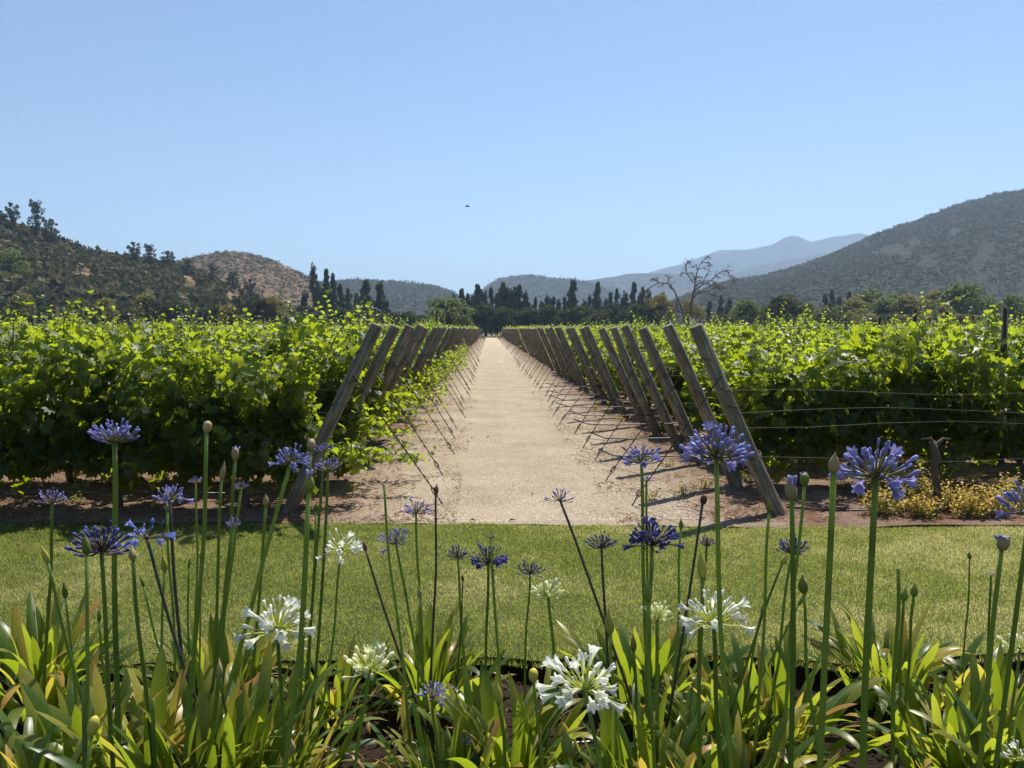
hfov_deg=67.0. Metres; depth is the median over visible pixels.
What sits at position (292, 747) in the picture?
agapanthus bud
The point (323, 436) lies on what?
end post
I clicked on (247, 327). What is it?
grape vine
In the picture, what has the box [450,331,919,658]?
ground
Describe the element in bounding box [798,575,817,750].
agapanthus bud
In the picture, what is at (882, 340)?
grape vine
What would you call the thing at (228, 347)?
grape vine
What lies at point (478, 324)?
bush
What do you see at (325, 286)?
eucalyptus tree
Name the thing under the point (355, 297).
cypress tree
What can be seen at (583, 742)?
irrigation pipe
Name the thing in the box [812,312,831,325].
bush
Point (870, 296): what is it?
leafy tree
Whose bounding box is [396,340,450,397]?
trailing vine shoot
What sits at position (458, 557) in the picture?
agapanthus flower
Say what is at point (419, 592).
agapanthus bud
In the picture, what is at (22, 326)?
grape vine
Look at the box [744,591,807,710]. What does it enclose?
agapanthus bud
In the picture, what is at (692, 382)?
end post
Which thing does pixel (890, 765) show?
agapanthus plant
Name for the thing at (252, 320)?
shrub
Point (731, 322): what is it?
bush
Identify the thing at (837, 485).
weed plant
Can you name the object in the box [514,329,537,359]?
end post
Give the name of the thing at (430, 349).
end post
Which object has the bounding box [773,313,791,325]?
bush
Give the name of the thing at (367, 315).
bush
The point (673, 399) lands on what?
end post
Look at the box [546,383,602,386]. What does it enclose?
drip hose
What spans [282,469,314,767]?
agapanthus bud
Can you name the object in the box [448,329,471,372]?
end post
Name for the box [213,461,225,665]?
agapanthus bud
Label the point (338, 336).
grape vine
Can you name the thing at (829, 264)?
hillside scrub
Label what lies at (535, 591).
agapanthus flower
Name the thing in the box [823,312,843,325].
bush
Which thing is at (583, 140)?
sky
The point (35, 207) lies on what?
hill tree
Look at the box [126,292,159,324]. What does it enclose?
bush
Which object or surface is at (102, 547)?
agapanthus flower
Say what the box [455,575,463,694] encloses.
agapanthus bud
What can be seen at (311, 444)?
agapanthus bud
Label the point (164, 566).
agapanthus bud
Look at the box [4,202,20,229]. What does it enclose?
hill tree
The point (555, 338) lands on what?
end post
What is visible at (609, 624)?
agapanthus bud
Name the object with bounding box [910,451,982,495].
weed plant
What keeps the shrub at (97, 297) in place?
on the hill at (189, 281)
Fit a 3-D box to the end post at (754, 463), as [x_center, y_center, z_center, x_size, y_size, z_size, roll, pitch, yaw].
[1.807,0.391,7.043,1.473,1.884,0.308,1,4,11]
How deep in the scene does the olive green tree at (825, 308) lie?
152.62 m
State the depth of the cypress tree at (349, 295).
187.45 m
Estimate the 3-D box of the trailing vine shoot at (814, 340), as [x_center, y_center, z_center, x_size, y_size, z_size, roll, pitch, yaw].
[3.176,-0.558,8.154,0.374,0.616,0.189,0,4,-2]
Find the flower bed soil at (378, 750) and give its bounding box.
[0,669,1023,767]
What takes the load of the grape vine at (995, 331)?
on the vineyard soil at (552, 374)
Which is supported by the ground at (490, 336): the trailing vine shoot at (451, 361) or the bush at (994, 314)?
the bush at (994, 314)
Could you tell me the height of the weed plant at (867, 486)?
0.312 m
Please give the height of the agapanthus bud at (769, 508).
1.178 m
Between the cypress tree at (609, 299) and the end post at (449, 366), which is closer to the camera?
the end post at (449, 366)
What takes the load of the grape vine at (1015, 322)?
on the vineyard soil at (552, 374)
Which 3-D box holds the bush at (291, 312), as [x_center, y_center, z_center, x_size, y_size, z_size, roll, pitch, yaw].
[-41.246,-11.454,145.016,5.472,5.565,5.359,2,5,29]
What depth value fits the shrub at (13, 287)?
148.51 m
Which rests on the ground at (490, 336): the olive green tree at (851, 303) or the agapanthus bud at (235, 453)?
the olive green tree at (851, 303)
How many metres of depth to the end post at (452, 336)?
24.05 m
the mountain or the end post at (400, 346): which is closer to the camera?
the end post at (400, 346)
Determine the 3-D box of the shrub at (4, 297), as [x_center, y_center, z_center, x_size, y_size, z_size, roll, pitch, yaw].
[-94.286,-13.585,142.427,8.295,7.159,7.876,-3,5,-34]
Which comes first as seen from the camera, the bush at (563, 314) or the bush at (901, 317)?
the bush at (901, 317)
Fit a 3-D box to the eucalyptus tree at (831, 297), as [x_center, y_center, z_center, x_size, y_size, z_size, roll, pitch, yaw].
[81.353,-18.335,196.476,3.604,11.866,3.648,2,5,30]
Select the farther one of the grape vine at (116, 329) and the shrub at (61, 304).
the shrub at (61, 304)
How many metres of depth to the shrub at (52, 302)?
143.33 m
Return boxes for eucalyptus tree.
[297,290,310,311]
[307,262,320,313]
[311,285,323,312]
[319,268,331,312]
[329,273,340,311]
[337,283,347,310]
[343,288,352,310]
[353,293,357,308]
[354,279,376,314]
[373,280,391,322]
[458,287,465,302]
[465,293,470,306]
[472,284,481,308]
[481,290,490,326]
[488,286,495,335]
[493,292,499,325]
[496,287,503,335]
[497,281,508,308]
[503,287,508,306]
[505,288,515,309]
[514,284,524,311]
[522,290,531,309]
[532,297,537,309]
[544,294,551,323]
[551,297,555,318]
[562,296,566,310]
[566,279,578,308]
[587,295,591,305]
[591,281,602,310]
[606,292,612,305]
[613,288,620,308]
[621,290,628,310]
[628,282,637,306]
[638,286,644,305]
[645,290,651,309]
[704,301,713,324]
[715,295,725,315]
[724,296,732,313]
[822,294,829,307]
[828,289,836,311]
[835,294,843,305]
[843,291,851,303]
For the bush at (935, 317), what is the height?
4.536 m
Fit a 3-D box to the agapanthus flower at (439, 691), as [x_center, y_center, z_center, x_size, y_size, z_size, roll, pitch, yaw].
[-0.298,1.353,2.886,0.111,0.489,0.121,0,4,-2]
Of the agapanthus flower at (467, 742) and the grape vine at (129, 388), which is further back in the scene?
the grape vine at (129, 388)
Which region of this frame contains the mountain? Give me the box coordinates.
[650,233,870,276]
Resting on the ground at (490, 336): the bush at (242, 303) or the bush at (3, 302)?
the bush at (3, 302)
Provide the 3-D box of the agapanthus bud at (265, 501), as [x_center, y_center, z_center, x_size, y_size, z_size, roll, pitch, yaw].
[-1.025,1.005,3.063,0.148,1.160,0.023,0,4,-2]
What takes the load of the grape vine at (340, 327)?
on the vineyard soil at (552, 374)
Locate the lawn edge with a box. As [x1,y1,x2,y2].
[0,651,1023,692]
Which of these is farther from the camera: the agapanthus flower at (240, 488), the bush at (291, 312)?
the bush at (291, 312)
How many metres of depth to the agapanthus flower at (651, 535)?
2.70 m
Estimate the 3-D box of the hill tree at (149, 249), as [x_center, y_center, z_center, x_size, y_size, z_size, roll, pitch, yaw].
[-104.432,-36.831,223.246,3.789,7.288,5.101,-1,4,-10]
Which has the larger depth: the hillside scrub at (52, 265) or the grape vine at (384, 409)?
the hillside scrub at (52, 265)
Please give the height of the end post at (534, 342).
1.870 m
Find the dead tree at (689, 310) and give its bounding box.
[637,256,736,325]
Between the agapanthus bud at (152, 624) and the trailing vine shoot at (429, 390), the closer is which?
the agapanthus bud at (152, 624)
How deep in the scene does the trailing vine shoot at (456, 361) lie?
25.72 m
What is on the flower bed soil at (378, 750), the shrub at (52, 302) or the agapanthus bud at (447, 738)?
the agapanthus bud at (447, 738)
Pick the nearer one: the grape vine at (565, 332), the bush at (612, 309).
the grape vine at (565, 332)
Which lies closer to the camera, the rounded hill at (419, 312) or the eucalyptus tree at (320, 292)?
the eucalyptus tree at (320, 292)
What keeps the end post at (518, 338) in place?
on the vineyard soil at (552, 374)
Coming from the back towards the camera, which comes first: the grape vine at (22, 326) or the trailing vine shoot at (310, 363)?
the grape vine at (22, 326)
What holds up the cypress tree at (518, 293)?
on the ground at (490, 336)
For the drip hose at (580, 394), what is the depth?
15.97 m
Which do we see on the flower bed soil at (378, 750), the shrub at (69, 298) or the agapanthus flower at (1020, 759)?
the agapanthus flower at (1020, 759)
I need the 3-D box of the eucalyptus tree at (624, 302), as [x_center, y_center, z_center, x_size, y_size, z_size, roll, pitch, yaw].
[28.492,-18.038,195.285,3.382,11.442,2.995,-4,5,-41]
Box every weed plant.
[60,491,84,502]
[158,472,169,482]
[268,481,290,492]
[342,483,360,491]
[640,488,660,499]
[658,457,673,466]
[676,481,693,494]
[692,476,713,488]
[740,469,753,482]
[836,479,852,487]
[852,471,886,498]
[859,484,912,515]
[867,459,924,494]
[884,463,947,506]
[901,491,943,519]
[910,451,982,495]
[924,479,978,509]
[945,490,994,519]
[962,483,1023,515]
[983,467,1023,506]
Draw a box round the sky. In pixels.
[0,0,1023,296]
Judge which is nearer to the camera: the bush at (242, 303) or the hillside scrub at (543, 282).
the bush at (242, 303)
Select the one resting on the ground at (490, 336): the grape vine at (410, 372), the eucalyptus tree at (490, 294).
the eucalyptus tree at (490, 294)
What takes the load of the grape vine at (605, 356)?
on the vineyard soil at (552, 374)
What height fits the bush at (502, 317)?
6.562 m
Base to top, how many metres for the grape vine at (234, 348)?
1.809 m
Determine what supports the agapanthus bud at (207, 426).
on the flower bed soil at (378, 750)
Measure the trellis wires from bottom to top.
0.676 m
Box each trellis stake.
[52,307,59,332]
[130,314,134,328]
[179,313,183,342]
[216,316,218,330]
[844,317,847,329]
[877,317,881,338]
[912,309,917,330]
[944,311,949,324]
[997,308,1007,462]
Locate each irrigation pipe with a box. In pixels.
[313,742,369,767]
[543,740,593,751]
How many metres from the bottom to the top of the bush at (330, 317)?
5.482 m
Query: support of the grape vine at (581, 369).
on the vineyard soil at (552, 374)
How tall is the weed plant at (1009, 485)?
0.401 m
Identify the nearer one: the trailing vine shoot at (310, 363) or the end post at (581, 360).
the trailing vine shoot at (310, 363)
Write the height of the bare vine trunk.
0.757 m
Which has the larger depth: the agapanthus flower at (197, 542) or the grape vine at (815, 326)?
the grape vine at (815, 326)
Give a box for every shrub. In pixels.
[0,289,19,298]
[0,291,18,306]
[4,279,45,293]
[12,287,42,301]
[37,290,58,302]
[39,297,59,304]
[45,296,70,306]
[49,300,76,309]
[58,292,78,299]
[63,299,90,306]
[71,286,108,302]
[91,288,124,301]
[97,289,134,300]
[109,290,136,308]
[117,299,134,307]
[242,314,265,325]
[269,311,291,324]
[269,312,300,324]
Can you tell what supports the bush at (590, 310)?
on the ground at (490, 336)
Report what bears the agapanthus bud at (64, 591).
on the flower bed soil at (378, 750)
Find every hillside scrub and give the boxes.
[0,212,297,311]
[175,249,384,323]
[319,277,475,315]
[470,274,644,310]
[656,188,1023,324]
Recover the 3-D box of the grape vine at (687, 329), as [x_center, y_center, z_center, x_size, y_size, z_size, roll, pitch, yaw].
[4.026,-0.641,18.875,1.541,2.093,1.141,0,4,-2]
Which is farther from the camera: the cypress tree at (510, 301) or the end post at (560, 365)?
the cypress tree at (510, 301)
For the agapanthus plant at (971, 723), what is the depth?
2.92 m
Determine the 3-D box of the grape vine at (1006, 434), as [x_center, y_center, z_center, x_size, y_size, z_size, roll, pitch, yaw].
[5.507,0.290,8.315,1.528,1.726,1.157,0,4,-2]
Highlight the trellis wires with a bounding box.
[747,389,1022,461]
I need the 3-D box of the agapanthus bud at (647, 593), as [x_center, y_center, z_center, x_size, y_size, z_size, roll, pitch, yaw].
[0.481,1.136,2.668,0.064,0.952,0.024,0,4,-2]
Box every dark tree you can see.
[633,305,655,326]
[710,313,730,323]
[760,292,807,325]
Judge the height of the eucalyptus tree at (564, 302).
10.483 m
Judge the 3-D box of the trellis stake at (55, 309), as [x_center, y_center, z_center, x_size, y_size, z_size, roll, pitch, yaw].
[-5.780,0.059,9.833,0.078,2.079,0.087,2,4,27]
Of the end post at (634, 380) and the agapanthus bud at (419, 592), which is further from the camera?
the end post at (634, 380)
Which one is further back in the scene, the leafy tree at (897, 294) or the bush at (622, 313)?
the leafy tree at (897, 294)
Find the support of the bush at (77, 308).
on the ground at (490, 336)
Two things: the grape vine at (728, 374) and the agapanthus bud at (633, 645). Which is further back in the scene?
the grape vine at (728, 374)
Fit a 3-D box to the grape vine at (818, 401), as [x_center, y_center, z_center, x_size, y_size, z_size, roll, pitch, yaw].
[3.078,0.272,8.229,1.520,1.784,1.233,0,4,-2]
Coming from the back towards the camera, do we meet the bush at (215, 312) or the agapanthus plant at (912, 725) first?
the bush at (215, 312)
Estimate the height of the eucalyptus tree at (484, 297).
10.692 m
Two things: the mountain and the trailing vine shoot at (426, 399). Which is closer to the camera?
the trailing vine shoot at (426, 399)
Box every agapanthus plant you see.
[0,582,144,743]
[0,647,223,767]
[0,704,159,767]
[15,645,307,767]
[29,637,340,767]
[113,613,344,727]
[169,664,391,767]
[248,634,416,745]
[263,744,339,767]
[336,602,515,727]
[341,690,513,767]
[387,663,634,767]
[544,676,761,767]
[552,607,757,753]
[614,650,835,767]
[623,686,840,767]
[652,623,905,767]
[798,757,894,767]
[800,595,990,738]
[841,651,1023,767]
[868,684,1023,767]
[881,642,1023,734]
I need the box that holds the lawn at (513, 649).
[0,522,1023,664]
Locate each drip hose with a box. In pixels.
[0,491,279,494]
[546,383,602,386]
[549,390,611,394]
[552,396,651,400]
[555,402,653,407]
[569,410,687,415]
[573,419,691,424]
[590,432,829,438]
[598,449,1012,457]
[786,506,1016,511]
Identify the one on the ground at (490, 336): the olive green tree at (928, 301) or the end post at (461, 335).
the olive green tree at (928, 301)
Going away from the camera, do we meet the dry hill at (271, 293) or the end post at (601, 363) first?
the end post at (601, 363)
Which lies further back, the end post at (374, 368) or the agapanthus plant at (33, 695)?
the end post at (374, 368)
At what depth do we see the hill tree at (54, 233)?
215.26 m
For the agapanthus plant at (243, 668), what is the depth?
3.61 m
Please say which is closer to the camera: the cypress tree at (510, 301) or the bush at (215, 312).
the bush at (215, 312)
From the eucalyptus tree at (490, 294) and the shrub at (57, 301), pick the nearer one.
the shrub at (57, 301)
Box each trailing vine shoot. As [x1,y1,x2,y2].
[2,294,43,359]
[50,290,93,350]
[228,377,374,475]
[237,329,352,419]
[288,356,436,457]
[310,376,387,439]
[313,418,370,475]
[317,300,380,371]
[326,433,434,466]
[383,391,432,436]
[389,368,423,420]
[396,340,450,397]
[396,371,445,413]
[403,367,452,407]
[423,364,450,394]
[432,358,456,382]
[435,361,455,385]
[438,351,458,379]
[440,351,468,375]
[444,346,460,377]
[445,350,469,371]
[798,301,827,357]
[895,292,970,345]
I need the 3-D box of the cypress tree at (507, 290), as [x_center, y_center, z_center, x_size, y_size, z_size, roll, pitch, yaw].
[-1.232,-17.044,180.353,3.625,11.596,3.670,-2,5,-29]
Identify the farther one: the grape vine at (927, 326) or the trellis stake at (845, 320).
the grape vine at (927, 326)
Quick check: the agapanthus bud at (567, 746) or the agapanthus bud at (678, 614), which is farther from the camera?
the agapanthus bud at (678, 614)
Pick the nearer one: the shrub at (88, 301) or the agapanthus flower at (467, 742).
the agapanthus flower at (467, 742)
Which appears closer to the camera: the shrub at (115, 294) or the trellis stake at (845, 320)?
the trellis stake at (845, 320)
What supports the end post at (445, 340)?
on the vineyard soil at (552, 374)
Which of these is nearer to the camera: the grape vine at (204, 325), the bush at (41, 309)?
the grape vine at (204, 325)
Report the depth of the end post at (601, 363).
14.61 m
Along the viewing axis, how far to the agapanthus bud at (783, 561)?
3.04 m
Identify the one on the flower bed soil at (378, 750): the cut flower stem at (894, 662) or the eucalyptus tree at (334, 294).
the cut flower stem at (894, 662)
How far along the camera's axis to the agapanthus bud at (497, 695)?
2.72 m
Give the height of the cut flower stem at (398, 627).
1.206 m
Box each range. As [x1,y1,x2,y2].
[586,273,719,301]
[705,252,833,281]
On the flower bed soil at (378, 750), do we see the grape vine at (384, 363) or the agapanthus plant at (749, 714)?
the agapanthus plant at (749, 714)
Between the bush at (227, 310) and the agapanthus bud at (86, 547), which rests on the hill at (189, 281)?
the bush at (227, 310)
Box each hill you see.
[0,239,244,298]
[176,251,361,309]
[343,282,450,314]
[483,276,629,308]
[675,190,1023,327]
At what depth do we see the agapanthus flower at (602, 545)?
3.39 m
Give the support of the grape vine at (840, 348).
on the vineyard soil at (552, 374)
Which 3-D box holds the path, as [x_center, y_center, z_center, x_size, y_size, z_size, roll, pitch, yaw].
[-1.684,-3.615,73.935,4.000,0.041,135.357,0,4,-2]
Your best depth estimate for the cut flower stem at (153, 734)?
2.54 m
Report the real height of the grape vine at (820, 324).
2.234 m
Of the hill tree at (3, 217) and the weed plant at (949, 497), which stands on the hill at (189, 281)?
the hill tree at (3, 217)
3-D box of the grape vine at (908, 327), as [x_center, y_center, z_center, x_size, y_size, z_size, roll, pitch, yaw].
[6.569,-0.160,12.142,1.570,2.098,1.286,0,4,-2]
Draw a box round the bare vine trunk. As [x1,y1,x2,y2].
[921,437,950,508]
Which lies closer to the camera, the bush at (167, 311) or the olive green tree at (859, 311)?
the bush at (167, 311)
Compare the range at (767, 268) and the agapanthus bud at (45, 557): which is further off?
the range at (767, 268)
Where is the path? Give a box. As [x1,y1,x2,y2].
[323,338,776,527]
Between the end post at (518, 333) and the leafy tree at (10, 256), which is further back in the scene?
the leafy tree at (10, 256)
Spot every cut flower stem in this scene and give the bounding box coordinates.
[81,679,87,767]
[150,698,156,767]
[383,484,411,754]
[890,568,900,767]
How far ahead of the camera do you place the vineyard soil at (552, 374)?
35.31 m
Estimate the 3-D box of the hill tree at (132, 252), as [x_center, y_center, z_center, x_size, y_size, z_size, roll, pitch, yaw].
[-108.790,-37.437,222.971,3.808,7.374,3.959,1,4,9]
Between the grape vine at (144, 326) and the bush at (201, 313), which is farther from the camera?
the bush at (201, 313)
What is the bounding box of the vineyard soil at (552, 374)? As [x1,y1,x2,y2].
[42,339,1022,525]
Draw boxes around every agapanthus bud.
[41,546,81,704]
[62,581,77,706]
[81,533,90,745]
[86,716,99,767]
[97,608,112,716]
[128,546,152,767]
[140,575,172,691]
[160,554,167,649]
[165,502,175,687]
[182,421,211,767]
[187,558,190,676]
[198,552,200,700]
[210,446,239,691]
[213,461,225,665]
[217,659,236,760]
[248,493,268,700]
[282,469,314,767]
[290,739,295,767]
[296,438,314,764]
[306,501,318,725]
[362,541,434,753]
[417,586,421,721]
[429,484,438,738]
[444,725,452,767]
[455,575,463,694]
[494,680,506,767]
[529,668,543,767]
[561,729,573,767]
[605,607,617,767]
[630,634,637,767]
[644,579,655,767]
[666,494,706,726]
[669,519,682,721]
[697,551,706,767]
[721,553,786,739]
[742,602,763,717]
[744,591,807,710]
[752,499,771,767]
[779,472,808,766]
[785,475,797,767]
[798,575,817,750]
[817,451,839,767]
[895,583,917,767]
[896,588,907,767]
[961,551,971,686]
[976,534,1010,767]
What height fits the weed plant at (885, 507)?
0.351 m
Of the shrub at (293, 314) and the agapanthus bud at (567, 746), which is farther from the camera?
the shrub at (293, 314)
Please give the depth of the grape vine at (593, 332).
21.51 m
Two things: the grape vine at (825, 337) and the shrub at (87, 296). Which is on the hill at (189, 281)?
the shrub at (87, 296)
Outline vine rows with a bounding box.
[3,321,1021,403]
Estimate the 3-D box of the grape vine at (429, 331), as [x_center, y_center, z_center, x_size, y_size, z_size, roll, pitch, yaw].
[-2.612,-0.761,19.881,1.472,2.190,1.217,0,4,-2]
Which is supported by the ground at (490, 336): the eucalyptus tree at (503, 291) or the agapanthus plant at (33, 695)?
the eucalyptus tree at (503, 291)
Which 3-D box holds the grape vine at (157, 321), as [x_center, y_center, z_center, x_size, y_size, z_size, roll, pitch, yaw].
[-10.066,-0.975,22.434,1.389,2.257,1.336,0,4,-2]
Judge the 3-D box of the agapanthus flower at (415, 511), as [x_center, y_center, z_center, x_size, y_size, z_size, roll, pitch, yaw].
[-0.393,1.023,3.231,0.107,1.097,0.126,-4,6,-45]
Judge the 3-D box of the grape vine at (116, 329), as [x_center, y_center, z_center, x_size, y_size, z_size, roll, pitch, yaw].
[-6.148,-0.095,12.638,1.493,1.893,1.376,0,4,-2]
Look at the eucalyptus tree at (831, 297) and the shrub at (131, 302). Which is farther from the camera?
the eucalyptus tree at (831, 297)
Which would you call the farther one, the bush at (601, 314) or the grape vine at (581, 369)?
the bush at (601, 314)
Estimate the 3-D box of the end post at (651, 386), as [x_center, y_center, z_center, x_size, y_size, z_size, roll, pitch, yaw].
[1.689,0.127,10.662,1.504,1.892,0.303,1,4,11]
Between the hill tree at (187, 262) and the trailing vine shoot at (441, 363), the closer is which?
the trailing vine shoot at (441, 363)
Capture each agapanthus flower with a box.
[33,487,66,694]
[64,520,131,767]
[87,418,139,752]
[122,518,197,707]
[151,484,193,723]
[189,476,201,691]
[200,443,310,767]
[211,517,240,731]
[216,481,248,677]
[233,595,315,758]
[300,443,333,750]
[308,457,341,739]
[313,528,362,758]
[341,643,396,767]
[376,527,433,730]
[401,497,432,744]
[417,681,446,767]
[447,544,470,670]
[458,732,474,758]
[470,543,507,670]
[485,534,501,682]
[516,559,545,701]
[530,578,564,744]
[537,644,626,767]
[544,488,631,704]
[584,531,616,699]
[622,445,661,653]
[622,516,684,726]
[640,601,673,760]
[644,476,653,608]
[677,589,755,767]
[679,420,754,767]
[697,535,715,667]
[763,534,809,751]
[828,438,920,767]
[986,572,994,737]
[992,480,1023,767]
[996,630,1023,767]
[1000,739,1023,767]
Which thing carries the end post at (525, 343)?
on the vineyard soil at (552, 374)
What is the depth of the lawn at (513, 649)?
5.05 m
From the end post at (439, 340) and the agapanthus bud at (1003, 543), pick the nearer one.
the agapanthus bud at (1003, 543)
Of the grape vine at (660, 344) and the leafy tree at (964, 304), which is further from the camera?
the leafy tree at (964, 304)
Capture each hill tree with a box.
[0,210,8,226]
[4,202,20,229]
[26,199,44,237]
[41,218,60,242]
[70,244,84,251]
[126,241,140,260]
[142,243,156,263]
[159,250,175,264]
[180,258,195,272]
[205,263,217,281]
[226,271,241,292]
[243,279,256,292]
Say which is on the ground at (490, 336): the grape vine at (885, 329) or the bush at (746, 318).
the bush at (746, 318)
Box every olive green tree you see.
[643,292,677,325]
[816,305,831,313]
[842,308,877,319]
[844,296,871,313]
[889,293,927,318]
[917,298,933,311]
[923,289,942,302]
[925,302,956,324]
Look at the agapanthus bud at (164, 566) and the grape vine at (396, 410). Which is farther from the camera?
the grape vine at (396, 410)
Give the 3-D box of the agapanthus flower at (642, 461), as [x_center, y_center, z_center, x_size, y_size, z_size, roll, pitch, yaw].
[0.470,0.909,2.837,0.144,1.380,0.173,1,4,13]
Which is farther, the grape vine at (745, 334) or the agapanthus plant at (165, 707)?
the grape vine at (745, 334)
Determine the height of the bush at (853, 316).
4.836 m
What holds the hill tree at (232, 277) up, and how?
on the hill at (189, 281)
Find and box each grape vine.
[0,291,146,481]
[0,305,103,361]
[0,310,66,335]
[0,313,71,495]
[11,317,104,348]
[20,304,200,507]
[20,308,93,334]
[84,329,179,369]
[89,315,145,334]
[91,320,145,342]
[110,299,227,358]
[110,324,257,483]
[142,312,185,335]
[160,322,318,508]
[168,312,230,338]
[177,305,250,346]
[195,308,285,357]
[197,326,272,451]
[215,319,247,337]
[221,285,366,481]
[236,316,288,335]
[243,309,307,343]
[274,304,391,438]
[303,306,396,428]
[328,318,353,337]
[332,326,348,340]
[339,315,415,410]
[340,325,403,424]
[351,316,422,400]
[368,319,426,385]
[380,311,438,380]
[393,311,441,376]
[393,320,434,396]
[414,314,445,375]
[562,317,598,339]
[571,323,610,377]
[578,322,611,380]
[583,320,619,365]
[589,318,640,385]
[596,315,659,396]
[600,326,660,395]
[610,311,687,407]
[633,323,708,416]
[645,325,723,418]
[654,328,741,433]
[659,310,720,346]
[661,317,707,339]
[678,321,740,348]
[680,322,793,448]
[681,313,733,339]
[706,316,758,350]
[707,329,826,458]
[709,312,745,333]
[716,301,802,351]
[727,314,813,357]
[728,326,888,485]
[733,314,794,336]
[762,304,840,345]
[766,309,828,336]
[789,314,826,330]
[791,318,893,442]
[794,304,865,343]
[809,322,889,353]
[816,337,933,459]
[832,311,898,342]
[840,295,1005,477]
[878,328,965,359]
[883,314,908,331]
[885,305,958,340]
[891,292,1022,462]
[893,311,943,334]
[901,306,971,349]
[947,331,1023,483]
[964,307,1021,426]
[980,312,1023,329]
[998,316,1023,358]
[999,312,1023,351]
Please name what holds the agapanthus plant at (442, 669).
on the flower bed soil at (378, 750)
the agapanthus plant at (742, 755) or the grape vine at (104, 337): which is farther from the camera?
the grape vine at (104, 337)
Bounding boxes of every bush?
[0,292,35,325]
[0,299,6,324]
[26,304,67,324]
[29,287,45,312]
[65,303,86,321]
[76,300,102,322]
[84,297,125,326]
[113,298,128,312]
[116,305,148,322]
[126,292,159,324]
[147,291,170,325]
[153,298,195,325]
[190,302,213,325]
[204,303,233,322]
[213,304,247,326]
[231,288,255,324]
[245,295,273,325]
[253,294,289,324]
[288,308,301,315]
[308,311,327,322]
[322,309,340,321]
[334,308,349,322]
[346,308,367,325]
[363,309,376,325]
[370,313,386,323]
[385,312,400,325]
[394,311,419,326]
[416,314,429,323]
[462,307,483,333]
[472,302,500,336]
[488,306,518,336]
[508,310,530,326]
[517,306,538,326]
[536,304,563,327]
[551,308,581,325]
[566,305,591,326]
[581,305,595,319]
[588,309,609,327]
[600,303,621,326]
[609,309,632,325]
[624,303,640,322]
[712,316,737,325]
[735,315,753,325]
[753,315,773,324]
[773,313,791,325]
[796,314,813,323]
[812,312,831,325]
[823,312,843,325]
[839,312,862,325]
[857,313,877,326]
[878,314,897,325]
[894,314,911,324]
[911,313,935,325]
[932,313,951,322]
[951,313,970,325]
[969,315,985,323]
[987,311,1008,324]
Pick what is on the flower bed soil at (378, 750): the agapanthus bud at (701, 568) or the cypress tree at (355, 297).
the agapanthus bud at (701, 568)
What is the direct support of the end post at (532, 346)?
on the vineyard soil at (552, 374)
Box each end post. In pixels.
[281,322,442,513]
[313,324,442,482]
[346,324,454,458]
[365,324,454,441]
[376,328,455,426]
[405,326,465,417]
[406,326,463,408]
[407,327,464,405]
[419,328,470,391]
[427,327,472,385]
[436,326,470,397]
[443,329,474,380]
[444,327,474,376]
[446,327,475,369]
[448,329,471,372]
[450,328,476,370]
[454,329,478,359]
[463,328,478,352]
[507,329,524,351]
[508,328,526,352]
[511,329,531,355]
[514,328,540,361]
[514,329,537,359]
[515,328,534,357]
[516,328,541,362]
[517,329,549,367]
[518,328,544,364]
[518,328,547,365]
[521,327,556,372]
[522,328,554,370]
[525,328,558,373]
[525,328,563,376]
[528,328,567,378]
[530,329,572,381]
[533,327,577,385]
[535,327,582,388]
[538,327,589,393]
[545,328,599,397]
[547,327,607,402]
[549,328,618,409]
[554,326,629,417]
[559,327,648,426]
[574,326,662,436]
[583,324,683,451]
[594,326,706,465]
[605,323,743,487]
[631,323,786,515]
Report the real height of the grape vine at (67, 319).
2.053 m
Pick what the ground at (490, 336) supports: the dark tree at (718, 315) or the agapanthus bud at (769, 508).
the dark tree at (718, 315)
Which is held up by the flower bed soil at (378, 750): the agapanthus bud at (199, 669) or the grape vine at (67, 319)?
the agapanthus bud at (199, 669)
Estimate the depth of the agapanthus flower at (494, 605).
3.16 m
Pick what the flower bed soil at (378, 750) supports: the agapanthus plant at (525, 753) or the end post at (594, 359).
the agapanthus plant at (525, 753)
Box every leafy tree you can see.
[0,248,31,275]
[419,296,474,327]
[729,299,764,322]
[800,302,821,323]
[831,305,848,316]
[844,289,894,311]
[865,296,897,315]
[885,292,903,301]
[935,280,992,321]
[977,294,996,313]
[993,294,1023,323]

